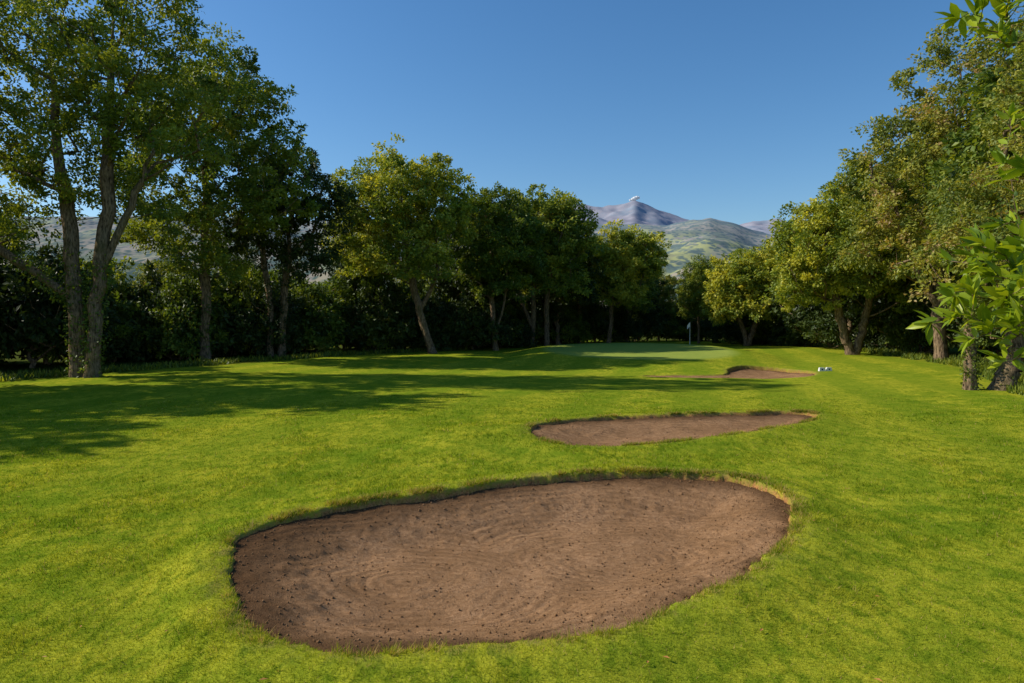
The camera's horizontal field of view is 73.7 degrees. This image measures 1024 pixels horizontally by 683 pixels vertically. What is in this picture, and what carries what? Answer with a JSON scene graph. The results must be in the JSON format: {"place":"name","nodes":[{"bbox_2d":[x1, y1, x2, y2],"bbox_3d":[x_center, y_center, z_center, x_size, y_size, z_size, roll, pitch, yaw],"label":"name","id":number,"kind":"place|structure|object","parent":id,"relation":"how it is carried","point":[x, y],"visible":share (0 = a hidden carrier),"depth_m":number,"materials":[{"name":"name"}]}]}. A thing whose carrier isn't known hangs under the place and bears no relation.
{"place":"outdoors","nodes":[
{"label":"outdoors","id":0,"kind":"place"},
{"bbox_2d":[4,216,879,335],"bbox_3d":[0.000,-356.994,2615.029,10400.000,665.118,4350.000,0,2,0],"label":"hills","id":1,"kind":"structure","parent":0,"point":[707,237],"depth_m":2496.47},
{"bbox_2d":[0,337,1023,682],"bbox_3d":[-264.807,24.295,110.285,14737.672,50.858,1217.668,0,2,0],"label":"ground","id":2,"kind":"structure","parent":0,"point":[642,367],"depth_m":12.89,"materials":[{"name":"green plant"}]},
{"bbox_2d":[0,346,16,363],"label":"shrub","id":3,"kind":"object","parent":2,"relation":"on","point":[11,357],"visible":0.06,"depth_m":46.74,"materials":[{"name":"green plant"}]},
{"bbox_2d":[0,272,39,345],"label":"shrub","id":4,"kind":"object","parent":2,"relation":"on","point":[6,329],"visible":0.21,"depth_m":41.00,"materials":[{"name":"green plant"}]},
{"bbox_2d":[0,211,40,283],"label":"oak tree","id":5,"kind":"object","parent":2,"relation":"on","point":[17,248],"visible":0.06,"depth_m":44.74,"materials":[{"name":"green plant"}]},
{"bbox_2d":[0,283,55,358],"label":"shrub","id":6,"kind":"object","parent":2,"relation":"on","point":[29,342],"visible":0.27,"depth_m":40.47,"materials":[{"name":"green plant"}]},
{"bbox_2d":[0,240,121,367],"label":"shrub","id":7,"kind":"object","parent":2,"relation":"on","point":[39,304],"visible":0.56,"depth_m":40.49,"materials":[{"name":"green plant"}]},
{"bbox_2d":[1,252,150,364],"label":"shrub","id":8,"kind":"object","parent":2,"relation":"on","point":[126,304],"visible":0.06,"depth_m":45.98,"materials":[{"name":"green plant"}]},
{"bbox_2d":[57,294,147,362],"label":"shrub","id":9,"kind":"object","parent":2,"relation":"on","point":[130,352],"visible":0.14,"depth_m":47.43,"materials":[{"name":"green plant"}]},
{"bbox_2d":[60,255,155,358],"bbox_3d":[-31.565,-2.584,53.068,8.900,8.566,10.882,-1,2,-29],"label":"shrub","id":10,"kind":"object","parent":2,"relation":"on","point":[123,284],"visible":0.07,"depth_m":52.04,"materials":[{"name":"green plant"}]},
{"bbox_2d":[63,295,162,362],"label":"shrub","id":11,"kind":"object","parent":2,"relation":"on","point":[120,341],"visible":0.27,"depth_m":47.87,"materials":[{"name":"green plant"}]},
{"bbox_2d":[65,304,173,361],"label":"shrub","id":12,"kind":"object","parent":2,"relation":"on","point":[139,356],"visible":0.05,"depth_m":48.93,"materials":[{"name":"green plant"}]},
{"bbox_2d":[0,0,252,377],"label":"chestnut tree","id":13,"kind":"object","parent":2,"relation":"on","point":[28,168],"visible":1,"depth_m":35.92,"materials":[{"name":"green plant"}]},
{"bbox_2d":[130,249,199,294],"bbox_3d":[-29.796,-3.525,60.264,6.357,9.642,8.005,1,2,16],"label":"oak tree","id":14,"kind":"object","parent":2,"relation":"on","point":[140,278],"visible":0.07,"depth_m":58.22,"materials":[{"name":"green plant"}]},
{"bbox_2d":[119,258,240,356],"bbox_3d":[-27.820,-2.461,54.815,9.918,8.018,8.939,0,2,-2],"label":"shrub","id":15,"kind":"object","parent":2,"relation":"on","point":[154,288],"visible":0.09,"depth_m":53.05,"materials":[{"name":"green plant"}]},
{"bbox_2d":[137,271,232,360],"bbox_3d":[-24.850,-1.858,51.143,6.750,7.092,8.253,0,2,-1],"label":"shrub","id":16,"kind":"object","parent":2,"relation":"on","point":[173,342],"visible":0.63,"depth_m":49.33,"materials":[{"name":"green plant"}]},
{"bbox_2d":[131,285,238,359],"bbox_3d":[-25.402,-1.392,52.748,8.328,6.722,10.657,-1,2,-22],"label":"shrub","id":17,"kind":"object","parent":2,"relation":"on","point":[153,301],"visible":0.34,"depth_m":50.40,"materials":[{"name":"green plant"}]},
{"bbox_2d":[110,22,321,360],"bbox_3d":[-21.570,-10.237,49.251,15.020,25.241,10.924,0,2,0],"label":"oak tree","id":18,"kind":"object","parent":2,"relation":"on","point":[205,212],"visible":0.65,"depth_m":48.44,"materials":[{"name":"green plant"}]},
{"bbox_2d":[168,283,266,355],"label":"shrub","id":19,"kind":"object","parent":2,"relation":"on","point":[232,319],"visible":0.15,"depth_m":54.28,"materials":[{"name":"green plant"}]},
{"bbox_2d":[193,260,294,355],"bbox_3d":[-22.772,-2.804,57.164,9.727,8.606,7.956,0,2,14],"label":"shrub","id":20,"kind":"object","parent":2,"relation":"on","point":[249,277],"visible":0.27,"depth_m":56.32,"materials":[{"name":"green plant"}]},
{"bbox_2d":[229,247,264,286],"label":"holm oak tree","id":21,"kind":"object","parent":2,"relation":"on","point":[255,263],"visible":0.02,"depth_m":65.48,"materials":[{"name":"green plant"}]},
{"bbox_2d":[223,291,320,352],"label":"shrub","id":22,"kind":"object","parent":2,"relation":"on","point":[260,318],"visible":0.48,"depth_m":54.84,"materials":[{"name":"green plant"}]},
{"bbox_2d":[240,265,305,352],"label":"shrub","id":23,"kind":"object","parent":2,"relation":"on","point":[274,274],"visible":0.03,"depth_m":63.04,"materials":[{"name":"green plant"}]},
{"bbox_2d":[216,283,332,356],"bbox_3d":[-20.135,-1.646,58.260,10.367,6.802,8.101,-1,2,-39],"label":"shrub","id":24,"kind":"object","parent":2,"relation":"on","point":[297,345],"visible":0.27,"depth_m":56.84,"materials":[{"name":"green plant"}]},
{"bbox_2d":[218,146,359,356],"bbox_3d":[-17.935,-6.850,54.650,10.833,17.974,8.064,-1,2,-25],"label":"ivy covered tree","id":25,"kind":"object","parent":2,"relation":"on","point":[288,252],"visible":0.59,"depth_m":54.43,"materials":[{"name":"green plant"}]},
{"bbox_2d":[275,285,338,353],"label":"shrub","id":26,"kind":"object","parent":2,"relation":"on","point":[316,295],"visible":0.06,"depth_m":60.50,"materials":[{"name":"green plant"}]},
{"bbox_2d":[288,276,359,353],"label":"shrub","id":27,"kind":"object","parent":2,"relation":"on","point":[320,342],"visible":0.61,"depth_m":59.50,"materials":[{"name":"green plant"}]},
{"bbox_2d":[301,276,361,350],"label":"shrub","id":28,"kind":"object","parent":2,"relation":"on","point":[343,345],"depth_m":67.09,"materials":[{"name":"green plant"}]},
{"bbox_2d":[327,226,395,349],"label":"holm oak tree","id":29,"kind":"object","parent":2,"relation":"on","point":[354,283],"visible":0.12,"depth_m":65.60,"materials":[{"name":"green plant"}]},
{"bbox_2d":[330,270,408,350],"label":"shrub","id":30,"kind":"object","parent":2,"relation":"on","point":[375,281],"visible":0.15,"depth_m":64.78,"materials":[{"name":"green plant"}]},
{"bbox_2d":[321,279,425,351],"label":"shrub","id":31,"kind":"object","parent":2,"relation":"on","point":[388,313],"visible":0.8,"depth_m":62.57,"materials":[{"name":"green plant"}]},
{"bbox_2d":[350,295,400,350],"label":"shrub","id":32,"kind":"object","parent":2,"relation":"on","point":[370,341],"visible":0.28,"depth_m":63.53,"materials":[{"name":"green plant"}]},
{"bbox_2d":[342,301,422,349],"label":"shrub","id":33,"kind":"object","parent":2,"relation":"on","point":[363,344],"visible":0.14,"depth_m":63.71,"materials":[{"name":"green plant"}]},
{"bbox_2d":[348,289,441,350],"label":"shrub","id":34,"kind":"object","parent":2,"relation":"on","point":[401,346],"visible":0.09,"depth_m":65.56,"materials":[{"name":"green plant"}]},
{"bbox_2d":[319,132,478,353],"bbox_3d":[-10.602,-8.306,61.675,15.111,19.574,12.891,0,2,0],"label":"chestnut tree","id":35,"kind":"object","parent":2,"relation":"on","point":[396,222],"visible":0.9,"depth_m":59.10,"materials":[{"name":"green plant"}]},
{"bbox_2d":[388,240,437,302],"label":"oak tree","id":36,"kind":"object","parent":2,"relation":"on","point":[421,281],"visible":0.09,"depth_m":75.46,"materials":[{"name":"green plant"}]},
{"bbox_2d":[396,292,459,347],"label":"shrub","id":37,"kind":"object","parent":2,"relation":"on","point":[427,314],"visible":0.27,"depth_m":66.24,"materials":[{"name":"green plant"}]},
{"bbox_2d":[408,270,462,348],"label":"shrub","id":38,"kind":"object","parent":2,"relation":"on","point":[440,291],"visible":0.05,"depth_m":71.73,"materials":[{"name":"green plant"}]},
{"bbox_2d":[419,291,505,348],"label":"shrub","id":39,"kind":"object","parent":2,"relation":"on","point":[450,321],"visible":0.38,"depth_m":67.31,"materials":[{"name":"green plant"}]},
{"bbox_2d":[422,189,522,307],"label":"holm oak tree","id":40,"kind":"object","parent":2,"relation":"on","point":[446,290],"visible":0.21,"depth_m":69.73,"materials":[{"name":"green plant"}]},
{"bbox_2d":[437,291,512,348],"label":"shrub","id":41,"kind":"object","parent":2,"relation":"on","point":[486,315],"visible":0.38,"depth_m":68.14,"materials":[{"name":"green plant"}]},
{"bbox_2d":[446,181,548,350],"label":"oak tree","id":42,"kind":"object","parent":2,"relation":"on","point":[519,229],"visible":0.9,"depth_m":66.10,"materials":[{"name":"green plant"}]},
{"bbox_2d":[230,477,791,653],"bbox_3d":[0.832,2.843,9.631,9.222,0.511,5.878,-1,2,-31],"label":"sand bunker","id":43,"kind":"object","parent":2,"relation":"on","point":[505,564],"visible":0.95,"depth_m":9.20},
{"bbox_2d":[0,340,1023,395],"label":"undergrowth","id":44,"kind":"object","parent":2,"relation":"on","point":[988,374],"visible":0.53,"depth_m":45.26,"materials":[{"name":"green plant"}]},
{"bbox_2d":[213,408,827,656],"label":"rough grass","id":45,"kind":"structure","parent":2,"relation":"on","point":[364,497],"depth_m":10.79,"materials":[{"name":"green plant"}]},
{"bbox_2d":[506,294,537,319],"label":"shrub","id":46,"kind":"object","parent":2,"relation":"on","point":[515,301],"visible":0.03,"depth_m":76.27,"materials":[{"name":"green plant"}]},
{"bbox_2d":[504,294,543,332],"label":"shrub","id":47,"kind":"object","parent":2,"relation":"on","point":[520,313],"visible":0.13,"depth_m":76.67,"materials":[{"name":"green plant"}]},
{"bbox_2d":[495,183,608,347],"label":"oak tree","id":48,"kind":"object","parent":2,"relation":"on","point":[567,228],"visible":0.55,"depth_m":71.92,"materials":[{"name":"green plant"}]},
{"bbox_2d":[541,323,579,342],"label":"shrub","id":49,"kind":"object","parent":2,"relation":"on","point":[553,341],"visible":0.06,"depth_m":82.76,"materials":[{"name":"green plant"}]},
{"bbox_2d":[510,197,613,344],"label":"holm oak tree","id":50,"kind":"object","parent":2,"relation":"on","point":[592,298],"visible":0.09,"depth_m":78.49,"materials":[{"name":"green plant"}]},
{"bbox_2d":[540,298,586,342],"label":"shrub","id":51,"kind":"object","parent":2,"relation":"on","point":[551,319],"visible":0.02,"depth_m":82.98,"materials":[{"name":"green plant"}]},
{"bbox_2d":[562,237,626,343],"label":"chestnut tree","id":52,"kind":"object","parent":2,"relation":"on","point":[600,284],"visible":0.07,"depth_m":80.86,"materials":[{"name":"green plant"}]},
{"bbox_2d":[572,297,624,341],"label":"shrub","id":53,"kind":"object","parent":2,"relation":"on","point":[596,305],"visible":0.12,"depth_m":89.86,"materials":[{"name":"green plant"}]},
{"bbox_2d":[587,310,618,341],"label":"shrub","id":54,"kind":"object","parent":2,"relation":"on","point":[599,337],"visible":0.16,"depth_m":89.24,"materials":[{"name":"green plant"}]},
{"bbox_2d":[594,320,617,341],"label":"shrub","id":55,"kind":"object","parent":2,"relation":"on","point":[601,333],"visible":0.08,"depth_m":90.17,"materials":[{"name":"green plant"}]},
{"bbox_2d":[573,218,671,342],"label":"chestnut tree","id":56,"kind":"object","parent":2,"relation":"on","point":[628,252],"visible":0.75,"depth_m":79.76,"materials":[{"name":"green plant"}]},
{"bbox_2d":[605,239,659,340],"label":"oak tree","id":57,"kind":"object","parent":2,"relation":"on","point":[649,283],"visible":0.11,"depth_m":90.76,"materials":[{"name":"green plant"}]},
{"bbox_2d":[630,308,660,340],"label":"shrub","id":58,"kind":"object","parent":2,"relation":"on","point":[651,336],"visible":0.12,"depth_m":96.79,"materials":[{"name":"green plant"}]},
{"bbox_2d":[629,252,664,340],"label":"holm oak tree","id":59,"kind":"object","parent":2,"relation":"on","point":[656,300],"visible":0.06,"depth_m":94.79,"materials":[{"name":"green plant"}]},
{"bbox_2d":[648,269,682,340],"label":"oak tree","id":60,"kind":"object","parent":2,"relation":"on","point":[668,292],"visible":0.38,"depth_m":97.37,"materials":[{"name":"green plant"}]},
{"bbox_2d":[649,301,686,340],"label":"shrub","id":61,"kind":"object","parent":2,"relation":"on","point":[676,331],"visible":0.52,"depth_m":96.55,"materials":[{"name":"green plant"}]},
{"bbox_2d":[531,414,812,445],"bbox_3d":[4.756,2.428,19.135,10.179,0.415,4.440,-1,2,-32],"label":"sand bunker","id":62,"kind":"object","parent":2,"relation":"on","point":[616,432],"visible":0.67,"depth_m":19.54},
{"bbox_2d":[657,309,705,340],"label":"shrub","id":63,"kind":"object","parent":2,"relation":"on","point":[683,337],"visible":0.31,"depth_m":97.06,"materials":[{"name":"green plant"}]},
{"bbox_2d":[672,308,710,340],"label":"shrub","id":64,"kind":"object","parent":2,"relation":"on","point":[690,331],"visible":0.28,"depth_m":96.11,"materials":[{"name":"green plant"}]},
{"bbox_2d":[674,254,714,342],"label":"oak tree","id":65,"kind":"object","parent":2,"relation":"on","point":[690,300],"visible":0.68,"depth_m":84.75,"materials":[{"name":"green plant"}]},
{"bbox_2d":[676,258,712,318],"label":"holm oak tree","id":66,"kind":"object","parent":2,"relation":"on","point":[691,268],"depth_m":98.34,"materials":[{"name":"green plant"}]},
{"bbox_2d":[709,314,752,343],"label":"shrub","id":67,"kind":"object","parent":2,"relation":"on","point":[723,334],"visible":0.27,"depth_m":86.90,"materials":[{"name":"green plant"}]},
{"bbox_2d":[648,369,814,378],"bbox_3d":[13.355,1.998,38.741,11.482,0.400,6.523,-1,2,-34],"label":"sand bunker","id":68,"kind":"object","parent":2,"relation":"on","point":[753,373],"visible":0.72,"depth_m":40.61},
{"bbox_2d":[721,248,769,343],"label":"chestnut tree","id":69,"kind":"object","parent":2,"relation":"on","point":[737,251],"visible":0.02,"depth_m":83.19,"materials":[{"name":"green plant"}]},
{"bbox_2d":[698,242,798,345],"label":"oak tree","id":70,"kind":"object","parent":2,"relation":"on","point":[734,292],"visible":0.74,"depth_m":74.93,"materials":[{"name":"green plant"}]},
{"bbox_2d":[745,299,796,344],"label":"shrub","id":71,"kind":"object","parent":2,"relation":"on","point":[761,327],"visible":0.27,"depth_m":79.37,"materials":[{"name":"green plant"}]},
{"bbox_2d":[751,220,810,345],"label":"chestnut tree","id":72,"kind":"object","parent":2,"relation":"on","point":[771,263],"visible":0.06,"depth_m":74.04,"materials":[{"name":"green plant"}]},
{"bbox_2d":[767,310,838,346],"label":"shrub","id":73,"kind":"object","parent":2,"relation":"on","point":[791,339],"visible":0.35,"depth_m":74.50,"materials":[{"name":"green plant"}]},
{"bbox_2d":[769,288,877,347],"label":"shrub","id":74,"kind":"object","parent":2,"relation":"on","point":[792,319],"visible":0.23,"depth_m":69.11,"materials":[{"name":"green plant"}]},
{"bbox_2d":[801,203,857,339],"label":"chestnut tree","id":75,"kind":"object","parent":2,"relation":"on","point":[849,324],"visible":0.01,"depth_m":65.74,"materials":[{"name":"green plant"}]},
{"bbox_2d":[794,290,880,347],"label":"shrub","id":76,"kind":"object","parent":2,"relation":"on","point":[831,333],"visible":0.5,"depth_m":65.37,"materials":[{"name":"green plant"}]},
{"bbox_2d":[814,171,864,346],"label":"oak tree","id":77,"kind":"object","parent":2,"relation":"on","point":[837,203],"depth_m":69.67,"materials":[{"name":"green plant"}]},
{"bbox_2d":[756,154,946,354],"bbox_3d":[28.342,-6.897,56.715,15.039,16.999,9.103,0,2,0],"label":"chestnut tree","id":78,"kind":"object","parent":2,"relation":"on","point":[822,226],"visible":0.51,"depth_m":55.91,"materials":[{"name":"green plant"}]},
{"bbox_2d":[844,255,933,353],"bbox_3d":[35.378,-3.188,58.441,9.829,9.044,10.906,-2,2,-42],"label":"shrub","id":79,"kind":"object","parent":2,"relation":"on","point":[883,322],"visible":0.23,"depth_m":57.77,"materials":[{"name":"green plant"}]},
{"bbox_2d":[862,315,924,351],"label":"shrub","id":80,"kind":"object","parent":2,"relation":"on","point":[879,341],"visible":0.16,"depth_m":63.13,"materials":[{"name":"green plant"}]},
{"bbox_2d":[851,139,946,352],"bbox_3d":[36.145,-8.243,59.459,14.892,19.228,10.806,0,2,-1],"label":"oak tree","id":81,"kind":"object","parent":2,"relation":"on","point":[903,185],"visible":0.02,"depth_m":58.41,"materials":[{"name":"green plant"}]},
{"bbox_2d":[881,117,945,350],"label":"holm oak tree","id":82,"kind":"object","parent":2,"relation":"on","point":[895,147],"visible":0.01,"depth_m":65.28,"materials":[{"name":"green plant"}]},
{"bbox_2d":[885,313,949,353],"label":"shrub","id":83,"kind":"object","parent":2,"relation":"on","point":[913,340],"visible":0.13,"depth_m":58.45,"materials":[{"name":"green plant"}]},
{"bbox_2d":[823,5,1023,359],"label":"oak tree","id":84,"kind":"object","parent":2,"relation":"on","point":[899,235],"visible":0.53,"depth_m":45.23,"materials":[{"name":"green plant"}]},
{"bbox_2d":[894,150,1000,353],"bbox_3d":[38.135,-8.063,52.933,12.442,19.027,16.487,-1,2,-26],"label":"chestnut tree","id":85,"kind":"object","parent":2,"relation":"on","point":[998,350],"depth_m":56.05,"materials":[{"name":"green plant"}]},
{"bbox_2d":[906,268,1001,355],"bbox_3d":[37.474,-2.932,52.702,9.641,8.708,10.697,-1,2,-38],"label":"shrub","id":86,"kind":"object","parent":2,"relation":"on","point":[922,308],"visible":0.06,"depth_m":54.30,"materials":[{"name":"green plant"}]},
{"bbox_2d":[892,33,1023,390],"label":"ivy covered tree","id":87,"kind":"object","parent":2,"relation":"on","point":[971,210],"visible":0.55,"depth_m":28.44,"materials":[{"name":"green plant"}]},
{"bbox_2d":[922,316,1000,355],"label":"shrub","id":88,"kind":"object","parent":2,"relation":"on","point":[950,338],"visible":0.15,"depth_m":51.52,"materials":[{"name":"green plant"}]},
{"bbox_2d":[900,37,1023,252],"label":"oak tree","id":89,"kind":"object","parent":2,"relation":"on","point":[995,78],"visible":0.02,"depth_m":43.65,"materials":[{"name":"green plant"}]},
{"bbox_2d":[906,0,1023,370],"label":"laurel tree","id":90,"kind":"object","parent":2,"relation":"on","point":[1011,250],"visible":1,"depth_m":4.53,"materials":[{"name":"green plant"}]},
{"bbox_2d":[920,32,1023,272],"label":"oak tree","id":91,"kind":"object","parent":2,"relation":"on","point":[977,155],"visible":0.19,"depth_m":35.02,"materials":[{"name":"green plant"}]},
{"bbox_2d":[948,325,995,350],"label":"shrub","id":92,"kind":"object","parent":2,"relation":"on","point":[959,343],"visible":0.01,"depth_m":53.69,"materials":[{"name":"green plant"}]},
{"bbox_2d":[978,318,1000,349],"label":"shrub","id":93,"kind":"object","parent":2,"relation":"on","point":[985,343],"visible":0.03,"depth_m":47.92,"materials":[{"name":"green plant"}]},
{"bbox_2d":[984,307,1005,349],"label":"shrub","id":94,"kind":"object","parent":2,"relation":"on","point":[994,341],"visible":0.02,"depth_m":45.34,"materials":[{"name":"green plant"}]},
{"bbox_2d":[979,307,1023,364],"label":"shrub","id":95,"kind":"object","parent":2,"relation":"on","point":[996,331],"visible":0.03,"depth_m":37.25,"materials":[{"name":"green plant"}]},
{"bbox_2d":[0,0,1023,224],"label":"sky","id":96,"kind":"structure","parent":0,"point":[733,111],"materials":[{"name":"blue"}]},
{"bbox_2d":[4,403,1023,680],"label":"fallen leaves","id":97,"kind":"object","parent":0,"point":[362,463],"visible":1,"depth_m":6.36,"materials":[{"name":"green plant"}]},
{"bbox_2d":[629,196,639,200],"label":"cloud","id":98,"kind":"structure","parent":0,"point":[635,198],"depth_m":13850.48,"materials":[{"name":"white"}]},
{"bbox_2d":[572,200,783,233],"bbox_3d":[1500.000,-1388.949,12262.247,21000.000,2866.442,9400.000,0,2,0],"label":"volcano mountain","id":99,"kind":"structure","parent":0,"point":[633,212],"depth_m":13167.08,"materials":[{"name":"grey stone"}]}
]}

